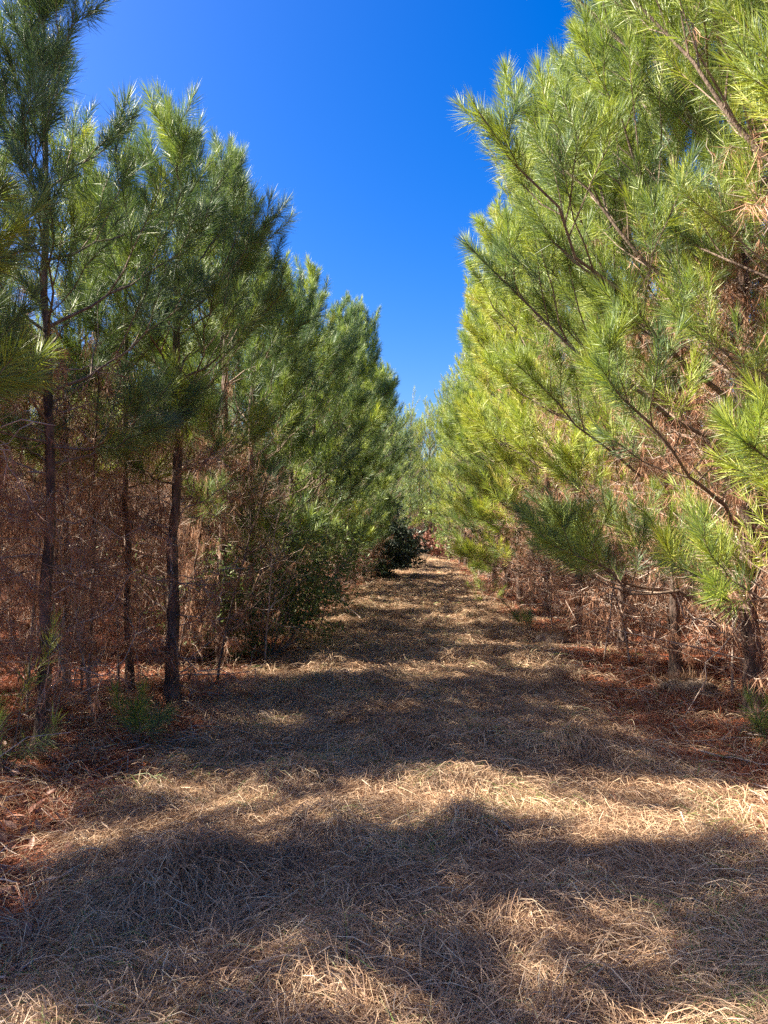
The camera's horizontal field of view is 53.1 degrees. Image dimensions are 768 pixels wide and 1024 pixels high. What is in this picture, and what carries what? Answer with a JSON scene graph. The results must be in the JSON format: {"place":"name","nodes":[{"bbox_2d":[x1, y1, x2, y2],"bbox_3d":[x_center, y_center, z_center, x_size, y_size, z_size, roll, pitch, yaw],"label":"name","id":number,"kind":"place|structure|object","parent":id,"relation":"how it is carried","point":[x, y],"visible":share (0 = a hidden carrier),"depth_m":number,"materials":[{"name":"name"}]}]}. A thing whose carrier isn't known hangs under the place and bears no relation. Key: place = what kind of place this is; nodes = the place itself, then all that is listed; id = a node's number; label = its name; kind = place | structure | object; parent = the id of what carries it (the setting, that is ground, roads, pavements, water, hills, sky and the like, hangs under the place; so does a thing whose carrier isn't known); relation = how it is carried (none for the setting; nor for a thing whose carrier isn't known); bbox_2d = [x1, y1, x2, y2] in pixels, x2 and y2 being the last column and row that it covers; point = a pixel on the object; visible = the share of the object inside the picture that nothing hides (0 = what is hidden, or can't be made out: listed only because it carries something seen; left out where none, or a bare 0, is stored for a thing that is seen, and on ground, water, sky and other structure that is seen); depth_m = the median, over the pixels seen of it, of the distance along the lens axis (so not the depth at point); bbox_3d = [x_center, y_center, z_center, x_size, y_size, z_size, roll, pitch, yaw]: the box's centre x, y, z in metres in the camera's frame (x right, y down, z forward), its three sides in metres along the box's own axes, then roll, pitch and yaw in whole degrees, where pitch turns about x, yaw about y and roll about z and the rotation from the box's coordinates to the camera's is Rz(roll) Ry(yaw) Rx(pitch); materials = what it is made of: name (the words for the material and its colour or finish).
{"place":"outdoors","nodes":[
{"label":"outdoors","id":0,"kind":"place"},
{"bbox_2d":[0,0,766,529],"label":"sky","id":1,"kind":"structure","parent":0,"point":[343,106],"materials":[{"name":"blue"}]},
{"bbox_2d":[0,534,767,1023],"bbox_3d":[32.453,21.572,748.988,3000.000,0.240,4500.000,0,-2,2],"label":"ground","id":2,"kind":"structure","parent":0,"point":[110,772],"depth_m":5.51,"materials":[{"name":"plant"}]},
{"bbox_2d":[0,460,43,655],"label":"dead sapling","id":3,"kind":"object","parent":2,"relation":"on","point":[8,615],"visible":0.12,"depth_m":9.39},
{"bbox_2d":[0,94,44,662],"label":"slim pine","id":4,"kind":"object","parent":2,"relation":"on","point":[4,436],"visible":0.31,"depth_m":5.66,"materials":[{"name":"brown plant"}]},
{"bbox_2d":[0,373,62,661],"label":"dead sapling","id":5,"kind":"object","parent":2,"relation":"on","point":[2,506],"visible":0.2,"depth_m":7.46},
{"bbox_2d":[0,601,67,770],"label":"pine seedling","id":6,"kind":"object","parent":2,"relation":"on","point":[5,714],"visible":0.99,"depth_m":5.01,"materials":[{"name":"green plant"}]},
{"bbox_2d":[0,311,70,607],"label":"pine tree","id":7,"kind":"object","parent":2,"relation":"on","point":[41,323],"visible":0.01,"depth_m":16.98,"materials":[{"name":"green plant"}]},
{"bbox_2d":[0,152,77,847],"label":"pine tree","id":8,"kind":"object","parent":2,"relation":"on","point":[8,235],"visible":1,"depth_m":3.51,"materials":[{"name":"green plant"}]},
{"bbox_2d":[4,384,80,681],"bbox_3d":[-3.493,0.002,8.081,0.878,3.765,0.711,-1,-2,33],"label":"slim pine pole","id":9,"kind":"object","parent":2,"relation":"on","point":[56,538],"visible":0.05,"depth_m":8.05,"materials":[{"name":"brown plant"}]},
{"bbox_2d":[0,377,105,717],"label":"bare sapling","id":10,"kind":"object","parent":2,"relation":"on","point":[27,705],"visible":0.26,"depth_m":6.71,"materials":[{"name":"wood"}]},
{"bbox_2d":[0,17,109,688],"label":"pine tree","id":11,"kind":"object","parent":2,"relation":"on","point":[6,507],"visible":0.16,"depth_m":7.24,"materials":[{"name":"green plant"}]},
{"bbox_2d":[0,391,133,714],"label":"dead sapling","id":12,"kind":"object","parent":2,"relation":"on","point":[99,659],"visible":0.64,"depth_m":6.32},
{"bbox_2d":[0,233,133,607],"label":"pine tree","id":13,"kind":"object","parent":2,"relation":"on","point":[85,364],"depth_m":14.65,"materials":[{"name":"green plant"}]},
{"bbox_2d":[0,319,143,686],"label":"dead sapling","id":14,"kind":"object","parent":2,"relation":"on","point":[61,518],"visible":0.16,"depth_m":7.61,"materials":[{"name":"plant"}]},
{"bbox_2d":[0,428,156,714],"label":"dead sapling","id":15,"kind":"object","parent":2,"relation":"on","point":[57,557],"visible":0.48,"depth_m":6.52,"materials":[{"name":"plant"}]},
{"bbox_2d":[16,468,142,724],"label":"dead sapling","id":16,"kind":"object","parent":2,"relation":"on","point":[55,692],"visible":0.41,"depth_m":6.38,"materials":[{"name":"plant"}]},
{"bbox_2d":[0,108,165,695],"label":"slim pine","id":17,"kind":"object","parent":2,"relation":"on","point":[65,146],"visible":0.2,"depth_m":7.70,"materials":[{"name":"green plant"}]},
{"bbox_2d":[51,335,117,689],"bbox_3d":[-3.132,-0.017,8.087,0.752,3.802,0.838,0,-2,-7],"label":"slim pine pole","id":18,"kind":"object","parent":2,"relation":"on","point":[88,497],"visible":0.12,"depth_m":8.03,"materials":[{"name":"brown plant"}]},
{"bbox_2d":[22,455,148,718],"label":"dead sapling","id":19,"kind":"object","parent":2,"relation":"on","point":[96,527],"visible":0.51,"depth_m":6.56,"materials":[{"name":"plant"}]},
{"bbox_2d":[0,124,179,660],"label":"pine tree","id":20,"kind":"object","parent":2,"relation":"on","point":[57,459],"visible":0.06,"depth_m":9.69,"materials":[{"name":"green plant"}]},
{"bbox_2d":[52,285,148,694],"bbox_3d":[-2.554,-0.063,6.862,0.716,3.769,0.872,1,-2,-41],"label":"slim pine pole","id":21,"kind":"object","parent":2,"relation":"on","point":[92,488],"visible":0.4,"depth_m":6.79,"materials":[{"name":"green plant"}]},
{"bbox_2d":[56,446,154,704],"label":"dead sapling","id":22,"kind":"object","parent":2,"relation":"on","point":[99,587],"visible":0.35,"depth_m":7.08,"materials":[{"name":"plant"}]},
{"bbox_2d":[43,453,179,684],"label":"bare sapling","id":23,"kind":"object","parent":2,"relation":"on","point":[118,662],"visible":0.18,"depth_m":8.00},
{"bbox_2d":[0,0,227,749],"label":"pine tree","id":24,"kind":"object","parent":2,"relation":"on","point":[46,68],"visible":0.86,"depth_m":5.73,"materials":[{"name":"green plant"}]},
{"bbox_2d":[38,80,214,695],"bbox_3d":[-2.582,-1.068,7.677,1.879,6.228,1.861,0,-2,9],"label":"slim pine","id":25,"kind":"object","parent":2,"relation":"on","point":[129,658],"visible":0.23,"depth_m":7.62,"materials":[{"name":"green plant"}]},
{"bbox_2d":[98,467,161,650],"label":"dead sapling","id":26,"kind":"object","parent":2,"relation":"on","point":[133,589],"visible":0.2,"depth_m":9.58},
{"bbox_2d":[71,245,196,633],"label":"pine tree","id":27,"kind":"object","parent":2,"relation":"on","point":[169,490],"visible":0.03,"depth_m":12.27,"materials":[{"name":"green plant"}]},
{"bbox_2d":[102,672,181,746],"bbox_3d":[-1.739,1.440,5.720,0.687,0.582,0.607,0,-2,2],"label":"pine seedling","id":28,"kind":"object","parent":2,"relation":"on","point":[138,722],"visible":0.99,"depth_m":5.63,"materials":[{"name":"green plant"}]},
{"bbox_2d":[97,419,189,639],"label":"dead sapling","id":29,"kind":"object","parent":2,"relation":"on","point":[143,535],"visible":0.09,"depth_m":10.65,"materials":[{"name":"plant"}]},
{"bbox_2d":[99,422,190,661],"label":"dead sapling","id":30,"kind":"object","parent":2,"relation":"on","point":[143,541],"visible":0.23,"depth_m":9.30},
{"bbox_2d":[104,467,187,659],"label":"dead sapling","id":31,"kind":"object","parent":2,"relation":"on","point":[149,569],"visible":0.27,"depth_m":9.11,"materials":[{"name":"plant"}]},
{"bbox_2d":[132,433,184,645],"bbox_3d":[-2.860,0.142,9.872,0.817,3.515,0.745,0,-2,9],"label":"slim pine pole","id":32,"kind":"object","parent":2,"relation":"on","point":[158,495],"visible":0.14,"depth_m":9.78,"materials":[{"name":"brown plant"}]},
{"bbox_2d":[39,76,300,705],"bbox_3d":[-2.075,-1.065,7.203,2.309,6.070,2.508,1,-2,-41],"label":"pine tree","id":33,"kind":"object","parent":2,"relation":"on","point":[175,148],"visible":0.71,"depth_m":7.07,"materials":[{"name":"green plant"}]},
{"bbox_2d":[98,427,248,611],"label":"bare sapling","id":34,"kind":"object","parent":2,"relation":"on","point":[165,549],"visible":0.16,"depth_m":8.61,"materials":[{"name":"wood"}]},
{"bbox_2d":[148,519,214,664],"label":"dead sapling","id":35,"kind":"object","parent":2,"relation":"on","point":[185,577],"visible":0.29,"depth_m":9.20,"materials":[{"name":"plant"}]},
{"bbox_2d":[97,540,275,663],"bbox_3d":[-2.223,1.077,9.479,1.903,1.612,2.131,0,-2,2],"label":"shrub","id":36,"kind":"object","parent":2,"relation":"on","point":[186,656],"visible":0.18,"depth_m":9.27,"materials":[{"name":"brown plant"}]},
{"bbox_2d":[157,445,242,664],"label":"dead sapling","id":37,"kind":"object","parent":2,"relation":"on","point":[196,544],"visible":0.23,"depth_m":9.21,"materials":[{"name":"plant"}]},
{"bbox_2d":[163,362,237,666],"bbox_3d":[-2.039,-0.010,8.675,0.865,3.776,0.709,0,-2,-15],"label":"slim pine pole","id":38,"kind":"object","parent":2,"relation":"on","point":[197,552],"visible":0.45,"depth_m":8.62,"materials":[{"name":"green plant"}]},
{"bbox_2d":[147,305,259,614],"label":"pine tree","id":39,"kind":"object","parent":2,"relation":"on","point":[194,480],"visible":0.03,"depth_m":14.59,"materials":[{"name":"green plant"}]},
{"bbox_2d":[179,390,235,655],"bbox_3d":[-2.258,0.167,9.965,0.874,3.512,0.801,5,-1,-7],"label":"slim pine pole","id":40,"kind":"object","parent":2,"relation":"on","point":[208,531],"visible":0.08,"depth_m":9.85,"materials":[{"name":"brown plant"}]},
{"bbox_2d":[171,372,258,662],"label":"dead sapling","id":41,"kind":"object","parent":2,"relation":"on","point":[218,528],"visible":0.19,"depth_m":9.76,"materials":[{"name":"plant"}]},
{"bbox_2d":[121,124,329,668],"bbox_3d":[-1.862,-1.323,9.021,2.355,6.635,2.487,1,-2,-23],"label":"pine tree","id":42,"kind":"object","parent":2,"relation":"on","point":[280,342],"visible":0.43,"depth_m":9.00,"materials":[{"name":"green plant"}]},
{"bbox_2d":[160,443,311,682],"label":"bare sapling","id":43,"kind":"object","parent":2,"relation":"on","point":[225,632],"visible":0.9,"depth_m":8.13,"materials":[{"name":"brown wood"}]},
{"bbox_2d":[188,289,298,629],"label":"slim pine","id":44,"kind":"object","parent":2,"relation":"on","point":[232,412],"visible":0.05,"depth_m":11.93,"materials":[{"name":"green plant"}]},
{"bbox_2d":[172,242,365,643],"bbox_3d":[-1.826,-0.870,11.085,2.368,6.226,2.817,-1,-2,42],"label":"pine tree","id":45,"kind":"object","parent":2,"relation":"on","point":[319,460],"visible":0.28,"depth_m":10.98,"materials":[{"name":"green plant"}]},
{"bbox_2d":[156,508,387,659],"bbox_3d":[-1.388,1.016,9.892,2.464,2.123,3.362,-1,-2,32],"label":"leafy shrub","id":46,"kind":"object","parent":2,"relation":"on","point":[316,592],"visible":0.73,"depth_m":9.80,"materials":[{"name":"green plant"}]},
{"bbox_2d":[230,474,323,661],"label":"bare sapling","id":47,"kind":"object","parent":2,"relation":"on","point":[274,602],"visible":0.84,"depth_m":9.30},
{"bbox_2d":[181,450,373,637],"bbox_3d":[-1.909,0.348,11.705,3.283,3.191,2.746,1,-2,-40],"label":"leafy shrub","id":48,"kind":"object","parent":2,"relation":"on","point":[291,488],"visible":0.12,"depth_m":11.65,"materials":[{"name":"green plant"}]},
{"bbox_2d":[235,492,333,660],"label":"dead sapling","id":49,"kind":"object","parent":2,"relation":"on","point":[288,525],"visible":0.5,"depth_m":9.95,"materials":[{"name":"plant"}]},
{"bbox_2d":[255,424,348,619],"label":"dead sapling","id":50,"kind":"object","parent":2,"relation":"on","point":[318,491],"visible":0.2,"depth_m":12.30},
{"bbox_2d":[235,254,375,626],"bbox_3d":[-1.443,-1.109,12.961,2.440,6.513,2.760,0,-2,-16],"label":"pine tree","id":51,"kind":"object","parent":2,"relation":"on","point":[325,356],"visible":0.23,"depth_m":12.71,"materials":[{"name":"green plant"}]},
{"bbox_2d":[267,254,388,610],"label":"pine tree","id":52,"kind":"object","parent":2,"relation":"on","point":[322,297],"visible":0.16,"depth_m":15.13,"materials":[{"name":"green plant"}]},
{"bbox_2d":[302,316,391,593],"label":"pine tree","id":53,"kind":"object","parent":2,"relation":"on","point":[386,485],"visible":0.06,"depth_m":19.93,"materials":[{"name":"green plant"}]},
{"bbox_2d":[295,291,400,599],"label":"pine tree","id":54,"kind":"object","parent":2,"relation":"on","point":[362,373],"visible":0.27,"depth_m":17.62,"materials":[{"name":"green plant"}]},
{"bbox_2d":[3,434,715,550],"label":"distant woods","id":55,"kind":"object","parent":2,"relation":"on","point":[434,528],"depth_m":62.63,"materials":[{"name":"plant"}]},
{"bbox_2d":[323,294,410,587],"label":"pine tree","id":56,"kind":"object","parent":2,"relation":"on","point":[395,455],"visible":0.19,"depth_m":22.19,"materials":[{"name":"green plant"}]},
{"bbox_2d":[311,492,428,579],"bbox_3d":[-0.689,1.008,26.060,4.490,3.569,4.160,0,-2,2],"label":"holly bush","id":57,"kind":"object","parent":2,"relation":"on","point":[400,558],"visible":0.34,"depth_m":25.40,"materials":[{"name":"green plant"}]},
{"bbox_2d":[343,342,413,581],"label":"pine tree","id":58,"kind":"object","parent":2,"relation":"on","point":[405,437],"visible":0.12,"depth_m":24.51,"materials":[{"name":"green plant"}]},
{"bbox_2d":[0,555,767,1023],"bbox_3d":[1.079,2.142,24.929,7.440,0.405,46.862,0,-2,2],"label":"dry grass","id":59,"kind":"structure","parent":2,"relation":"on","point":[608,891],"depth_m":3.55,"materials":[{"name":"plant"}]},
{"bbox_2d":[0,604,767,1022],"bbox_3d":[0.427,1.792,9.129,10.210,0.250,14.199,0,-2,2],"label":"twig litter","id":60,"kind":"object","parent":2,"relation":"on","point":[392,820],"visible":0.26,"depth_m":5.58,"materials":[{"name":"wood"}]},
{"bbox_2d":[363,383,412,575],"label":"pine tree","id":61,"kind":"object","parent":2,"relation":"on","point":[405,468],"visible":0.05,"depth_m":27.28,"materials":[{"name":"green plant"}]},
{"bbox_2d":[373,413,415,571],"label":"pine tree","id":62,"kind":"object","parent":2,"relation":"on","point":[395,435],"visible":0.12,"depth_m":30.12,"materials":[{"name":"green plant"}]},
{"bbox_2d":[373,415,415,527],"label":"pine tree","id":63,"kind":"object","parent":2,"relation":"on","point":[407,487],"visible":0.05,"depth_m":35.44,"materials":[{"name":"green plant"}]},
{"bbox_2d":[377,367,424,541],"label":"pine tree","id":64,"kind":"object","parent":2,"relation":"on","point":[404,487],"visible":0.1,"depth_m":32.30,"materials":[{"name":"green plant"}]},
{"bbox_2d":[381,407,423,524],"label":"pine tree","id":65,"kind":"object","parent":2,"relation":"on","point":[422,474],"visible":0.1,"depth_m":37.62,"materials":[{"name":"green plant"}]},
{"bbox_2d":[392,517,432,568],"bbox_3d":[0.283,0.997,32.957,3.216,3.053,4.624,-1,-2,24],"label":"holly bush","id":66,"kind":"object","parent":2,"relation":"on","point":[418,546],"visible":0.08,"depth_m":32.77,"materials":[{"name":"green plant"}]},
{"bbox_2d":[399,385,432,535],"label":"pine tree","id":67,"kind":"object","parent":2,"relation":"on","point":[411,419],"visible":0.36,"depth_m":48.99,"materials":[{"name":"green plant"}]},
{"bbox_2d":[400,413,439,553],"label":"pine tree","id":68,"kind":"object","parent":2,"relation":"on","point":[412,513],"visible":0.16,"depth_m":57.90,"materials":[{"name":"green plant"}]},
{"bbox_2d":[408,395,450,555],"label":"pine tree","id":69,"kind":"object","parent":2,"relation":"on","point":[430,415],"visible":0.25,"depth_m":49.85,"materials":[{"name":"green plant"}]},
{"bbox_2d":[414,522,449,557],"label":"red leaved shrub","id":70,"kind":"object","parent":2,"relation":"on","point":[435,550],"visible":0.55,"depth_m":44.49,"materials":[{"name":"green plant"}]},
{"bbox_2d":[414,374,457,558],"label":"pine tree","id":71,"kind":"object","parent":2,"relation":"on","point":[442,384],"visible":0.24,"depth_m":46.54,"materials":[{"name":"green plant"}]},
{"bbox_2d":[427,381,467,564],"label":"pine tree","id":72,"kind":"object","parent":2,"relation":"on","point":[439,510],"visible":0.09,"depth_m":36.17,"materials":[{"name":"green plant"}]},
{"bbox_2d":[428,395,471,563],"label":"pine tree","id":73,"kind":"object","parent":2,"relation":"on","point":[433,520],"visible":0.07,"depth_m":38.77,"materials":[{"name":"green plant"}]},
{"bbox_2d":[434,506,470,561],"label":"pale shrub","id":74,"kind":"object","parent":2,"relation":"on","point":[443,539],"visible":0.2,"depth_m":40.89,"materials":[{"name":"green plant"}]},
{"bbox_2d":[431,353,478,570],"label":"pine tree","id":75,"kind":"object","parent":2,"relation":"on","point":[439,439],"visible":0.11,"depth_m":31.24,"materials":[{"name":"green plant"}]},
{"bbox_2d":[432,381,477,567],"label":"pine tree","id":76,"kind":"object","parent":2,"relation":"on","point":[440,486],"visible":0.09,"depth_m":33.84,"materials":[{"name":"green plant"}]},
{"bbox_2d":[418,492,491,558],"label":"pale shrub","id":77,"kind":"object","parent":2,"relation":"on","point":[428,513],"visible":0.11,"depth_m":44.51,"materials":[{"name":"green plant"}]},
{"bbox_2d":[431,345,498,575],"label":"pine tree","id":78,"kind":"object","parent":2,"relation":"on","point":[450,491],"visible":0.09,"depth_m":28.42,"materials":[{"name":"green plant"}]},
{"bbox_2d":[443,354,514,579],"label":"pine tree","id":79,"kind":"object","parent":2,"relation":"on","point":[454,492],"visible":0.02,"depth_m":26.33,"materials":[{"name":"green plant"}]},
{"bbox_2d":[436,266,528,590],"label":"pine tree","id":80,"kind":"object","parent":2,"relation":"on","point":[446,426],"visible":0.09,"depth_m":21.08,"materials":[{"name":"green plant"}]},
{"bbox_2d":[433,272,535,580],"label":"pine tree","id":81,"kind":"object","parent":2,"relation":"on","point":[451,476],"visible":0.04,"depth_m":23.96,"materials":[{"name":"green plant"}]},
{"bbox_2d":[463,566,506,603],"bbox_3d":[2.112,1.528,16.462,1.346,0.977,0.761,1,-2,-26],"label":"pine seedling","id":82,"kind":"object","parent":2,"relation":"on","point":[478,581],"visible":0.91,"depth_m":16.46,"materials":[{"name":"green plant"}]},
{"bbox_2d":[445,269,564,599],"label":"pine tree","id":83,"kind":"object","parent":2,"relation":"on","point":[466,342],"visible":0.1,"depth_m":18.74,"materials":[{"name":"green plant"}]},
{"bbox_2d":[452,283,572,608],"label":"pine tree","id":84,"kind":"object","parent":2,"relation":"on","point":[462,442],"visible":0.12,"depth_m":16.20,"materials":[{"name":"green plant"}]},
{"bbox_2d":[498,595,540,631],"bbox_3d":[2.166,1.627,12.180,0.752,0.665,0.458,1,-2,-28],"label":"pine seedling","id":85,"kind":"object","parent":2,"relation":"on","point":[528,617],"visible":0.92,"depth_m":12.12,"materials":[{"name":"green plant"}]},
{"bbox_2d":[448,129,613,618],"bbox_3d":[2.735,-2.288,14.386,3.186,10.072,3.248,-1,-2,36],"label":"pine tree","id":86,"kind":"object","parent":2,"relation":"on","point":[483,379],"visible":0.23,"depth_m":14.32,"materials":[{"name":"green plant"}]},
{"bbox_2d":[511,442,572,626],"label":"dead sapling","id":87,"kind":"object","parent":2,"relation":"on","point":[545,565],"visible":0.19,"depth_m":12.63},
{"bbox_2d":[529,625,575,646],"bbox_3d":[2.422,1.785,11.075,0.758,0.375,0.728,0,-2,2],"label":"ant mound","id":88,"kind":"object","parent":2,"relation":"on","point":[550,635],"visible":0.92,"depth_m":10.95,"materials":[{"name":"soil"}]},
{"bbox_2d":[456,45,664,634],"bbox_3d":[2.806,-2.620,12.425,3.672,9.948,3.291,0,-2,-13],"label":"pine tree","id":89,"kind":"object","parent":2,"relation":"on","point":[482,479],"visible":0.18,"depth_m":12.16,"materials":[{"name":"green plant"}]},
{"bbox_2d":[453,14,732,656],"bbox_3d":[2.810,-2.338,10.117,3.797,9.199,3.224,0,-2,2],"label":"pine tree","id":90,"kind":"object","parent":2,"relation":"on","point":[556,467],"visible":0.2,"depth_m":10.00,"materials":[{"name":"green plant"}]},
{"bbox_2d":[446,0,767,722],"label":"pine tree","id":91,"kind":"object","parent":2,"relation":"on","point":[594,340],"visible":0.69,"depth_m":6.28,"materials":[{"name":"green plant"}]},
{"bbox_2d":[570,528,663,661],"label":"bare sapling","id":92,"kind":"object","parent":2,"relation":"on","point":[628,654],"visible":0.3,"depth_m":9.26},
{"bbox_2d":[571,386,668,659],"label":"dead sapling","id":93,"kind":"object","parent":2,"relation":"on","point":[621,546],"visible":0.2,"depth_m":9.25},
{"bbox_2d":[500,0,767,680],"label":"pine tree","id":94,"kind":"object","parent":2,"relation":"on","point":[521,358],"visible":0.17,"depth_m":8.02,"materials":[{"name":"green plant"}]},
{"bbox_2d":[561,0,767,736],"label":"pine tree","id":95,"kind":"object","parent":2,"relation":"on","point":[706,539],"visible":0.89,"depth_m":5.25,"materials":[{"name":"green plant"}]},
{"bbox_2d":[616,294,727,619],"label":"pine tree","id":96,"kind":"object","parent":2,"relation":"on","point":[681,530],"visible":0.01,"depth_m":14.05,"materials":[{"name":"brown plant"}]},
{"bbox_2d":[651,667,729,696],"bbox_3d":[3.109,1.714,7.823,0.817,0.318,0.750,0,-2,2],"label":"ant mound","id":97,"kind":"object","parent":2,"relation":"on","point":[685,681],"visible":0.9,"depth_m":7.73,"materials":[{"name":"soil"}]},
{"bbox_2d":[667,436,766,693],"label":"bare sapling","id":98,"kind":"object","parent":2,"relation":"on","point":[732,676],"visible":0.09,"depth_m":7.72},
{"bbox_2d":[676,225,767,634],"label":"pine tree","id":99,"kind":"object","parent":2,"relation":"on","point":[720,468],"visible":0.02,"depth_m":11.62,"materials":[{"name":"brown plant"}]},
{"bbox_2d":[698,471,767,668],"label":"dead sapling","id":100,"kind":"object","parent":2,"relation":"on","point":[730,621],"visible":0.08,"depth_m":8.23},
{"bbox_2d":[699,166,767,661],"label":"pine tree","id":101,"kind":"object","parent":2,"relation":"on","point":[760,493],"visible":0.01,"depth_m":10.02,"materials":[{"name":"brown plant"}]},
{"bbox_2d":[731,684,767,748],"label":"pine seedling","id":102,"kind":"object","parent":2,"relation":"on","point":[756,720],"visible":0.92,"depth_m":5.78,"materials":[{"name":"green plant"}]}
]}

